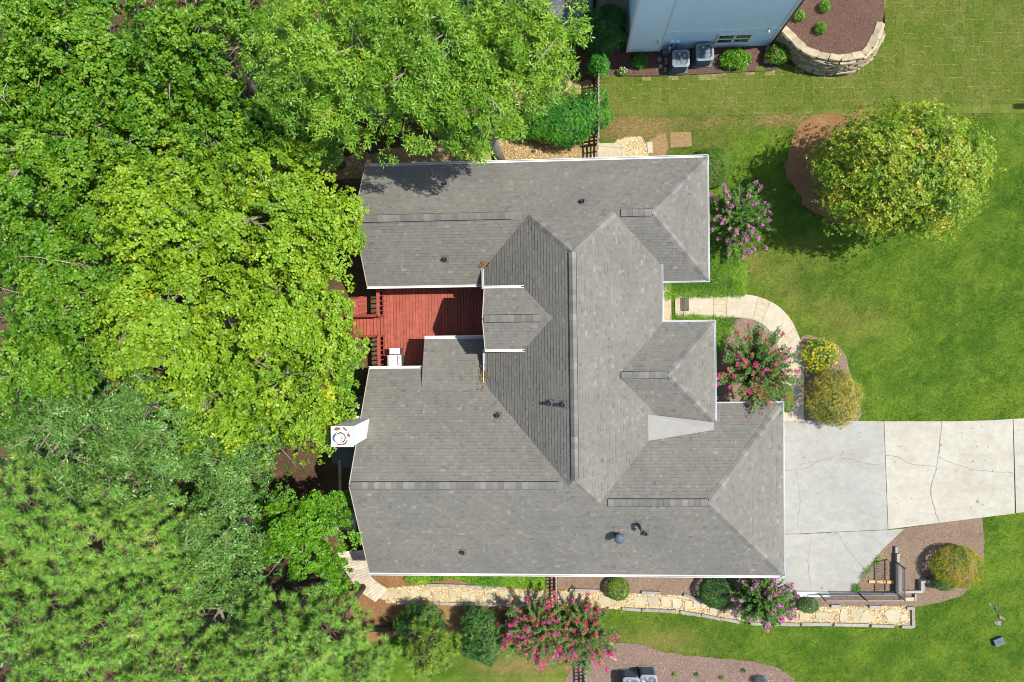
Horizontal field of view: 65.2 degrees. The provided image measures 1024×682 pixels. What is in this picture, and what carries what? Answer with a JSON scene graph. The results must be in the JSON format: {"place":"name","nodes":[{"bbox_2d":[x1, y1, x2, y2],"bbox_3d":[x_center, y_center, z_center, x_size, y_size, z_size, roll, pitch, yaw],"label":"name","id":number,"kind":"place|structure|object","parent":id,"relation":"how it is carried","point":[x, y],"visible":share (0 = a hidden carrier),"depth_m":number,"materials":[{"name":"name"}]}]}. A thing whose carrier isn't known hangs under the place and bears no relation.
{"place":"outdoors","nodes":[
{"label":"outdoors","id":0,"kind":"place"},
{"bbox_2d":[0,0,596,681],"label":"forest floor","id":1,"kind":"structure","parent":0,"point":[308,478],"depth_m":37.29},
{"bbox_2d":[0,48,85,141],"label":"maple tree","id":2,"kind":"object","parent":1,"relation":"on","point":[13,117],"visible":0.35,"depth_m":29.59,"materials":[{"name":"green plant"}]},
{"bbox_2d":[0,447,108,547],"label":"pine tree","id":3,"kind":"object","parent":1,"relation":"on","point":[10,481],"visible":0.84,"depth_m":29.62,"materials":[{"name":"green plant"}]},
{"bbox_2d":[0,518,114,597],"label":"pine tree","id":4,"kind":"object","parent":1,"relation":"on","point":[11,565],"visible":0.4,"depth_m":30.06,"materials":[{"name":"green plant"}]},
{"bbox_2d":[0,73,115,240],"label":"maple tree","id":5,"kind":"object","parent":1,"relation":"on","point":[54,156],"visible":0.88,"depth_m":28.59,"materials":[{"name":"green plant"}]},
{"bbox_2d":[0,205,125,286],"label":"maple tree","id":6,"kind":"object","parent":1,"relation":"on","point":[5,238],"visible":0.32,"depth_m":30.48,"materials":[{"name":"green plant"}]},
{"bbox_2d":[0,311,132,445],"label":"maple tree","id":7,"kind":"object","parent":1,"relation":"on","point":[28,364],"visible":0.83,"depth_m":29.82,"materials":[{"name":"green plant"}]},
{"bbox_2d":[0,545,148,661],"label":"pine tree","id":8,"kind":"object","parent":1,"relation":"on","point":[9,640],"visible":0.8,"depth_m":29.22,"materials":[{"name":"green plant"}]},
{"bbox_2d":[0,355,157,501],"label":"laurel tree","id":9,"kind":"object","parent":1,"relation":"on","point":[59,435],"visible":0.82,"depth_m":29.89,"materials":[{"name":"green plant"}]},
{"bbox_2d":[0,185,167,374],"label":"maple tree","id":10,"kind":"object","parent":1,"relation":"on","point":[55,284],"visible":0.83,"depth_m":28.69,"materials":[{"name":"green plant"}]},
{"bbox_2d":[0,0,172,154],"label":"maple tree","id":11,"kind":"object","parent":1,"relation":"on","point":[39,34],"visible":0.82,"depth_m":28.71,"materials":[{"name":"green plant"}]},
{"bbox_2d":[7,594,175,681],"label":"pine tree","id":12,"kind":"object","parent":1,"relation":"on","point":[35,666],"visible":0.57,"depth_m":28.98,"materials":[{"name":"green plant"}]},
{"bbox_2d":[22,484,190,599],"bbox_3d":[-15.280,7.309,32.343,4.446,10.821,3.804,-29,89,4],"label":"pine tree","id":13,"kind":"object","parent":1,"relation":"on","point":[81,567],"visible":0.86,"depth_m":28.72,"materials":[{"name":"green plant"}]},
{"bbox_2d":[37,43,204,213],"bbox_3d":[-14.681,-8.255,32.656,5.966,9.479,6.232,-29,89,4],"label":"maple tree","id":14,"kind":"object","parent":1,"relation":"on","point":[116,120],"visible":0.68,"depth_m":29.08,"materials":[{"name":"green plant"}]},
{"bbox_2d":[52,562,191,680],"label":"pine tree","id":15,"kind":"object","parent":1,"relation":"on","point":[88,615],"visible":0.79,"depth_m":28.68,"materials":[{"name":"green plant"}]},
{"bbox_2d":[57,441,193,540],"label":"laurel tree","id":16,"kind":"object","parent":1,"relation":"on","point":[123,488],"visible":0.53,"depth_m":30.58,"materials":[{"name":"green plant"}]},
{"bbox_2d":[102,487,223,575],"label":"pine tree","id":17,"kind":"object","parent":1,"relation":"on","point":[141,554],"visible":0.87,"depth_m":29.42,"materials":[{"name":"green plant"}]},
{"bbox_2d":[77,217,249,410],"bbox_3d":[-12.447,-1.099,32.070,6.990,10.649,6.372,-41,88,4],"label":"sweetgum tree","id":18,"kind":"object","parent":1,"relation":"on","point":[134,311],"visible":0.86,"depth_m":28.19,"materials":[{"name":"green plant"}]},
{"bbox_2d":[89,345,240,512],"bbox_3d":[-13.087,3.697,32.904,6.436,9.271,6.158,43,93,2],"label":"laurel tree","id":19,"kind":"object","parent":1,"relation":"on","point":[140,434],"visible":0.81,"depth_m":29.43,"materials":[{"name":"green plant"}]},
{"bbox_2d":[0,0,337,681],"bbox_3d":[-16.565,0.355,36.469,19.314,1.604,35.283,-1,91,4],"label":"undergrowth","id":20,"kind":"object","parent":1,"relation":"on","point":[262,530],"visible":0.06,"depth_m":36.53,"materials":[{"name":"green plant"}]},
{"bbox_2d":[116,543,239,639],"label":"pine tree","id":21,"kind":"object","parent":1,"relation":"on","point":[151,592],"visible":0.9,"depth_m":29.68,"materials":[{"name":"green plant"}]},
{"bbox_2d":[87,133,275,296],"bbox_3d":[-12.010,-4.588,31.936,6.507,10.710,6.170,-1,91,4],"label":"sweetgum tree","id":22,"kind":"object","parent":1,"relation":"on","point":[160,212],"visible":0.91,"depth_m":28.06,"materials":[{"name":"green plant"}]},
{"bbox_2d":[117,600,247,681],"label":"pine tree","id":23,"kind":"object","parent":1,"relation":"on","point":[167,672],"visible":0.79,"depth_m":29.74,"materials":[{"name":"green plant"}]},
{"bbox_2d":[122,0,285,133],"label":"maple tree","id":24,"kind":"object","parent":1,"relation":"on","point":[179,50],"visible":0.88,"depth_m":29.04,"materials":[{"name":"green plant"}]},
{"bbox_2d":[153,486,273,605],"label":"laurel tree","id":25,"kind":"object","parent":1,"relation":"on","point":[208,552],"visible":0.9,"depth_m":30.73,"materials":[{"name":"green plant"}]},
{"bbox_2d":[175,570,266,655],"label":"laurel tree","id":26,"kind":"object","parent":1,"relation":"on","point":[201,620],"visible":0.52,"depth_m":32.34,"materials":[{"name":"green plant"}]},
{"bbox_2d":[164,335,298,465],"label":"sweetgum tree","id":27,"kind":"object","parent":1,"relation":"on","point":[231,421],"visible":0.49,"depth_m":29.75,"materials":[{"name":"green plant"}]},
{"bbox_2d":[172,86,294,226],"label":"maple tree","id":28,"kind":"object","parent":1,"relation":"on","point":[212,125],"visible":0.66,"depth_m":29.91,"materials":[{"name":"green plant"}]},
{"bbox_2d":[181,603,287,681],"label":"pine tree","id":29,"kind":"object","parent":1,"relation":"on","point":[227,671],"visible":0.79,"depth_m":30.14,"materials":[{"name":"green plant"}]},
{"bbox_2d":[180,415,314,525],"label":"laurel tree","id":30,"kind":"object","parent":1,"relation":"on","point":[228,476],"visible":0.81,"depth_m":30.26,"materials":[{"name":"green plant"}]},
{"bbox_2d":[180,137,369,296],"bbox_3d":[-8.619,-4.615,32.116,6.678,9.900,6.023,-1,91,4],"label":"sweetgum tree","id":31,"kind":"object","parent":1,"relation":"on","point":[291,210],"visible":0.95,"depth_m":28.50,"materials":[{"name":"green plant"}]},
{"bbox_2d":[230,577,322,678],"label":"pine tree","id":32,"kind":"object","parent":1,"relation":"on","point":[255,639],"visible":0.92,"depth_m":30.60,"materials":[{"name":"green plant"}]},
{"bbox_2d":[192,224,372,432],"bbox_3d":[-8.494,-0.581,32.039,6.892,10.205,7.819,-1,91,4],"label":"sweetgum tree","id":33,"kind":"object","parent":1,"relation":"on","point":[295,332],"visible":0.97,"depth_m":28.31,"materials":[{"name":"green plant"}]},
{"bbox_2d":[257,615,343,681],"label":"pine tree","id":34,"kind":"object","parent":1,"relation":"on","point":[290,674],"visible":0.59,"depth_m":30.74,"materials":[{"name":"green plant"}]},
{"bbox_2d":[266,96,345,175],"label":"oak tree","id":35,"kind":"object","parent":1,"relation":"on","point":[335,159],"visible":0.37,"depth_m":31.03,"materials":[{"name":"green plant"}]},
{"bbox_2d":[252,483,361,581],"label":"hornbeam tree","id":36,"kind":"object","parent":1,"relation":"on","point":[300,530],"visible":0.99,"depth_m":31.18,"materials":[{"name":"green plant"}]},
{"bbox_2d":[266,363,359,464],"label":"sweetgum tree","id":37,"kind":"object","parent":1,"relation":"on","point":[315,412],"visible":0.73,"depth_m":30.74,"materials":[{"name":"green plant"}]},
{"bbox_2d":[236,0,422,169],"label":"oak tree","id":38,"kind":"object","parent":1,"relation":"on","point":[317,67],"visible":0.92,"depth_m":26.02,"materials":[{"name":"green plant"}]},
{"bbox_2d":[291,582,374,669],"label":"pine tree","id":39,"kind":"object","parent":1,"relation":"on","point":[342,647],"visible":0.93,"depth_m":31.19,"materials":[{"name":"green plant"}]},
{"bbox_2d":[315,552,360,599],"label":"hornbeam tree","id":40,"kind":"object","parent":1,"relation":"on","point":[334,576],"visible":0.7,"depth_m":33.10,"materials":[{"name":"green plant"}]},
{"bbox_2d":[332,396,363,466],"bbox_3d":[-7.229,4.177,37.040,2.315,0.060,3.360,-1,91,4],"label":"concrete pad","id":41,"kind":"object","parent":1,"relation":"on","point":[345,455],"visible":0.29,"depth_m":37.06,"materials":[{"name":"grey concrete"}]},
{"bbox_2d":[339,623,402,681],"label":"pine tree","id":42,"kind":"object","parent":1,"relation":"on","point":[371,668],"visible":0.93,"depth_m":32.38,"materials":[{"name":"green plant"}]},
{"bbox_2d":[345,287,483,365],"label":"deck","id":43,"kind":"structure","parent":1,"relation":"on","point":[403,314],"depth_m":36.18,"materials":[{"name":"red wood"}]},
{"bbox_2d":[344,0,515,168],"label":"oak tree","id":44,"kind":"object","parent":1,"relation":"on","point":[410,61],"visible":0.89,"depth_m":25.95,"materials":[{"name":"green plant"}]},
{"bbox_2d":[398,613,462,681],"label":"bush","id":45,"kind":"object","parent":1,"relation":"on","point":[422,662],"visible":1,"depth_m":33.83,"materials":[{"name":"green plant"}]},
{"bbox_2d":[350,575,547,641],"bbox_3d":[-2.919,11.925,36.952,9.332,0.060,4.088,-1,91,4],"label":"straw bed","id":46,"kind":"object","parent":1,"relation":"on","point":[383,620],"visible":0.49,"depth_m":37.11,"materials":[{"name":"brown plant"}]},
{"bbox_2d":[338,550,386,601],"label":"boardwalk","id":47,"kind":"structure","parent":46,"relation":"on","point":[357,563],"depth_m":36.98,"materials":[{"name":"beige wood"}]},
{"bbox_2d":[391,600,449,640],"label":"holly bush","id":48,"kind":"object","parent":46,"relation":"on","point":[403,621],"visible":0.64,"depth_m":35.56,"materials":[{"name":"green plant"}]},
{"bbox_2d":[457,604,503,668],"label":"holly bush","id":49,"kind":"object","parent":46,"relation":"on","point":[474,649],"visible":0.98,"depth_m":35.30,"materials":[{"name":"green plant"}]},
{"bbox_2d":[335,0,571,125],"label":"undergrowth","id":50,"kind":"object","parent":1,"relation":"on","point":[464,10],"visible":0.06,"depth_m":35.15,"materials":[{"name":"green plant"}]},
{"bbox_2d":[460,0,594,121],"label":"oak tree","id":51,"kind":"object","parent":1,"relation":"on","point":[529,29],"visible":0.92,"depth_m":26.18,"materials":[{"name":"green plant"}]},
{"bbox_2d":[515,86,613,148],"bbox_3d":[2.119,-9.807,35.189,4.810,1.971,2.705,-1,91,4],"label":"hedge","id":52,"kind":"object","parent":1,"relation":"on","point":[558,118],"visible":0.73,"depth_m":34.73,"materials":[{"name":"green plant"}]},
{"bbox_2d":[586,52,609,78],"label":"bush","id":53,"kind":"object","parent":1,"relation":"on","point":[601,64],"visible":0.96,"depth_m":34.48,"materials":[{"name":"green plant"}]},
{"bbox_2d":[313,605,589,681],"bbox_3d":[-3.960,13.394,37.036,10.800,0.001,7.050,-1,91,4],"label":"lawn","id":54,"kind":"structure","parent":0,"point":[493,676],"depth_m":36.96,"materials":[{"name":"green plant"}]},
{"bbox_2d":[496,587,579,670],"bbox_3d":[1.135,12.602,35.076,3.749,3.211,3.600,-1,91,4],"label":"crape myrtle","id":55,"kind":"object","parent":54,"relation":"on","point":[534,632],"visible":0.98,"depth_m":34.59,"materials":[{"name":"pink plant"}]},
{"bbox_2d":[320,135,596,178],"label":"gravel yard","id":56,"kind":"structure","parent":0,"point":[594,148],"depth_m":36.46,"materials":[{"name":"beige gravel"}]},
{"bbox_2d":[428,69,532,166],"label":"oak tree","id":57,"kind":"object","parent":56,"relation":"on","point":[510,122],"visible":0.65,"depth_m":27.09,"materials":[{"name":"green plant"}]},
{"bbox_2d":[427,577,545,587],"bbox_3d":[-1.657,10.887,36.842,6.594,0.060,0.991,-1,91,4],"label":"planting bed","id":58,"kind":"object","parent":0,"point":[452,581],"visible":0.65,"depth_m":36.88,"materials":[{"name":"brown soil"}]},
{"bbox_2d":[402,575,545,590],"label":"ground cover","id":59,"kind":"object","parent":58,"relation":"on","point":[533,582],"visible":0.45,"depth_m":36.63,"materials":[{"name":"green plant"}]},
{"bbox_2d":[311,13,883,680],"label":"ground","id":60,"kind":"structure","parent":0,"point":[789,61],"depth_m":36.71,"materials":[{"name":"brown soil"}]},
{"bbox_2d":[331,154,785,577],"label":"house","id":61,"kind":"structure","parent":60,"relation":"on","point":[607,409],"depth_m":31.83,"materials":[{"name":"grey"}]},
{"bbox_2d":[582,3,627,55],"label":"bush","id":62,"kind":"object","parent":60,"relation":"on","point":[608,22],"visible":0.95,"depth_m":33.51,"materials":[{"name":"green plant"}]},
{"bbox_2d":[534,0,804,54],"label":"neighbour house","id":63,"kind":"structure","parent":60,"relation":"on","point":[655,25],"depth_m":32.86,"materials":[{"name":"blue paint"}]},
{"bbox_2d":[713,32,753,44],"bbox_3d":[9.514,-12.991,34.372,1.555,1.160,0.107,-1,91,4],"label":"window","id":64,"kind":"structure","parent":63,"relation":"in","point":[737,37],"depth_m":34.29,"materials":[{"name":"white glass"}]},
{"bbox_2d":[383,585,910,625],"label":"gravel path","id":65,"kind":"structure","parent":0,"point":[637,605],"depth_m":36.38,"materials":[{"name":"beige gravel"}]},
{"bbox_2d":[378,589,907,623],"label":"stepping stones","id":66,"kind":"object","parent":65,"relation":"on","point":[893,616],"visible":0.95,"depth_m":36.26,"materials":[{"name":"beige stone"}]},
{"bbox_2d":[397,583,914,628],"bbox_3d":[6.290,11.957,36.259,23.239,0.160,1.283,2,91,4],"label":"path edging","id":67,"kind":"object","parent":65,"relation":"on","point":[912,609],"visible":0.95,"depth_m":36.15,"materials":[{"name":"beige stone"}]},
{"bbox_2d":[544,99,1023,681],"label":"lawn","id":68,"kind":"structure","parent":0,"point":[848,347],"depth_m":35.43,"materials":[{"name":"green plant"}]},
{"bbox_2d":[558,591,622,676],"bbox_3d":[3.235,12.845,35.177,3.192,2.741,3.661,-1,91,4],"label":"crape myrtle","id":69,"kind":"object","parent":68,"relation":"on","point":[588,635],"visible":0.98,"depth_m":34.72,"materials":[{"name":"pink plant"}]},
{"bbox_2d":[599,142,624,156],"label":"landing slab","id":70,"kind":"structure","parent":68,"relation":"on","point":[611,149],"depth_m":35.95,"materials":[{"name":"beige concrete"}]},
{"bbox_2d":[546,576,739,607],"bbox_3d":[5.841,11.375,36.355,8.903,0.060,2.268,-1,91,4],"label":"mulch bed","id":71,"kind":"object","parent":68,"relation":"on","point":[648,583],"visible":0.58,"depth_m":36.29,"materials":[{"name":"brown soil"}]},
{"bbox_2d":[606,577,629,600],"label":"boxwood","id":72,"kind":"object","parent":71,"relation":"on","point":[618,587],"visible":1,"depth_m":35.73,"materials":[{"name":"green plant"}]},
{"bbox_2d":[699,578,736,609],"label":"dark bush","id":73,"kind":"object","parent":71,"relation":"on","point":[703,587],"visible":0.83,"depth_m":35.24,"materials":[{"name":"green plant"}]},
{"bbox_2d":[564,643,794,681],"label":"mulch bed","id":74,"kind":"object","parent":68,"relation":"on","point":[711,672],"visible":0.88,"depth_m":36.29,"materials":[{"name":"brown soil"}]},
{"bbox_2d":[669,312,737,383],"bbox_3d":[8.471,0.767,35.801,3.277,0.529,4.277,-1,91,4],"label":"ground cover","id":75,"kind":"object","parent":68,"relation":"on","point":[722,329],"visible":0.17,"depth_m":35.71,"materials":[{"name":"green plant"}]},
{"bbox_2d":[696,147,732,188],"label":"round bush","id":76,"kind":"object","parent":68,"relation":"on","point":[718,161],"visible":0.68,"depth_m":34.90,"materials":[{"name":"green plant"}]},
{"bbox_2d":[675,293,803,420],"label":"front walk","id":77,"kind":"structure","parent":68,"relation":"on","point":[749,306],"depth_m":35.67,"materials":[{"name":"concrete"}]},
{"bbox_2d":[709,180,776,259],"bbox_3d":[9.751,-5.190,34.361,3.246,2.750,3.422,-1,91,4],"label":"crape myrtle","id":78,"kind":"object","parent":68,"relation":"on","point":[739,217],"visible":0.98,"depth_m":33.96,"materials":[{"name":"green plant"}]},
{"bbox_2d":[716,318,780,401],"bbox_3d":[10.429,1.265,35.836,3.577,0.060,4.628,-1,91,4],"label":"mulch bed","id":79,"kind":"object","parent":68,"relation":"on","point":[729,393],"visible":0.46,"depth_m":35.85,"materials":[{"name":"brown soil"}]},
{"bbox_2d":[716,322,804,417],"bbox_3d":[10.134,1.239,33.835,3.776,4.009,4.111,-1,91,4],"label":"crape myrtle","id":80,"kind":"object","parent":79,"relation":"on","point":[756,369],"visible":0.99,"depth_m":32.73,"materials":[{"name":"green plant"}]},
{"bbox_2d":[729,570,800,632],"bbox_3d":[10.908,11.259,34.608,3.018,2.786,2.836,-1,91,4],"label":"crape myrtle","id":81,"kind":"object","parent":68,"relation":"on","point":[765,604],"visible":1,"depth_m":34.16,"materials":[{"name":"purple plant"}]},
{"bbox_2d":[801,335,860,420],"bbox_3d":[14.157,1.685,35.596,2.635,0.060,3.976,-1,91,4],"label":"mulch bed","id":82,"kind":"object","parent":68,"relation":"on","point":[842,361],"visible":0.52,"depth_m":35.59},
{"bbox_2d":[798,338,840,374],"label":"flower bush","id":83,"kind":"object","parent":82,"relation":"on","point":[814,361],"visible":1,"depth_m":35.04,"materials":[{"name":"yellow plant"}]},
{"bbox_2d":[802,366,865,429],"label":"olive shrub","id":84,"kind":"object","parent":82,"relation":"on","point":[832,393],"visible":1,"depth_m":34.30,"materials":[{"name":"green plant"}]},
{"bbox_2d":[783,109,887,224],"bbox_3d":[14.926,-7.652,35.349,5.787,0.060,5.185,-1,91,4],"label":"mulch ring","id":85,"kind":"object","parent":68,"relation":"on","point":[816,131],"visible":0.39,"depth_m":35.43,"materials":[{"name":"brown wood"}]},
{"bbox_2d":[804,93,1006,246],"bbox_3d":[15.482,-6.731,31.919,7.623,7.028,6.223,-1,91,4],"label":"lawn tree","id":86,"kind":"object","parent":85,"relation":"on","point":[914,170],"visible":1,"depth_m":30.27,"materials":[{"name":"green plant"}]},
{"bbox_2d":[795,546,939,600],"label":"retaining wall","id":87,"kind":"structure","parent":68,"relation":"on","point":[920,589],"depth_m":35.45,"materials":[{"name":"grey stone"}]},
{"bbox_2d":[818,561,905,601],"bbox_3d":[15.234,10.466,34.853,3.374,1.210,1.528,-1,91,4],"label":"metal railing","id":88,"kind":"object","parent":87,"relation":"on","point":[883,594],"visible":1,"depth_m":34.81,"materials":[{"name":"metal"}]},
{"bbox_2d":[780,518,984,606],"bbox_3d":[16.449,10.258,35.622,9.281,0.060,3.539,-10,91,4],"label":"mulch bed","id":89,"kind":"object","parent":68,"relation":"on","point":[935,547],"visible":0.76,"depth_m":35.48,"materials":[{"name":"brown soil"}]},
{"bbox_2d":[929,545,984,588],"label":"gold shrub","id":90,"kind":"object","parent":89,"relation":"on","point":[944,552],"visible":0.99,"depth_m":34.49,"materials":[{"name":"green plant"}]},
{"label":"gravel patch","id":91,"kind":"structure","parent":68,"relation":"on","visible":0},
{"bbox_2d":[615,136,648,156],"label":"gravel","id":92,"kind":"structure","parent":91,"relation":"on","point":[632,142],"depth_m":35.91,"materials":[{"name":"beige gravel"}]},
{"bbox_2d":[600,0,1023,114],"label":"sod lawn","id":93,"kind":"structure","parent":0,"point":[915,98],"depth_m":35.07,"materials":[{"name":"green plant"}]},
{"bbox_2d":[607,30,787,75],"bbox_3d":[8.324,-13.182,35.675,8.830,0.060,2.554,-1,91,4],"label":"mulch bed","id":94,"kind":"object","parent":93,"relation":"on","point":[714,68],"visible":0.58,"depth_m":35.76,"materials":[{"name":"brown wood"}]},
{"bbox_2d":[669,49,689,73],"bbox_3d":[7.384,-12.315,35.254,0.800,0.965,0.800,-1,91,4],"label":"air conditioner","id":95,"kind":"object","parent":94,"relation":"on","point":[679,61],"visible":1,"depth_m":34.88,"materials":[{"name":"metal"}]},
{"bbox_2d":[692,42,713,68],"bbox_3d":[8.411,-12.571,35.180,0.851,0.965,0.850,-1,91,4],"label":"air conditioner","id":96,"kind":"object","parent":94,"relation":"on","point":[702,55],"visible":1,"depth_m":34.81,"materials":[{"name":"metal"}]},
{"bbox_2d":[716,47,752,69],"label":"leafy plant","id":97,"kind":"object","parent":94,"relation":"on","point":[741,59],"visible":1,"depth_m":35.11,"materials":[{"name":"green plant"}]},
{"bbox_2d":[765,43,790,64],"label":"flower bush","id":98,"kind":"object","parent":94,"relation":"on","point":[770,55],"visible":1,"depth_m":34.75,"materials":[{"name":"green plant"}]},
{"bbox_2d":[774,21,885,75],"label":"stone wall","id":99,"kind":"structure","parent":93,"relation":"on","point":[803,56],"depth_m":34.10,"materials":[{"name":"beige stone"}]},
{"bbox_2d":[786,0,884,54],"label":"raised mulch bed","id":100,"kind":"object","parent":99,"relation":"in","point":[856,8],"visible":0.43,"depth_m":33.86,"materials":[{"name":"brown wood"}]},
{"bbox_2d":[776,418,1023,591],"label":"driveway","id":101,"kind":"structure","parent":0,"point":[923,472],"depth_m":35.50,"materials":[{"name":"concrete"}]},
{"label":"planting bed","id":102,"kind":"structure","parent":0,"visible":0},
{"bbox_2d":[663,231,748,301],"bbox_3d":[8.591,-3.385,35.712,3.961,0.539,3.366,-1,91,4],"label":"ground cover","id":103,"kind":"object","parent":102,"relation":"on","point":[722,270],"visible":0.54,"depth_m":35.64,"materials":[{"name":"green plant"}]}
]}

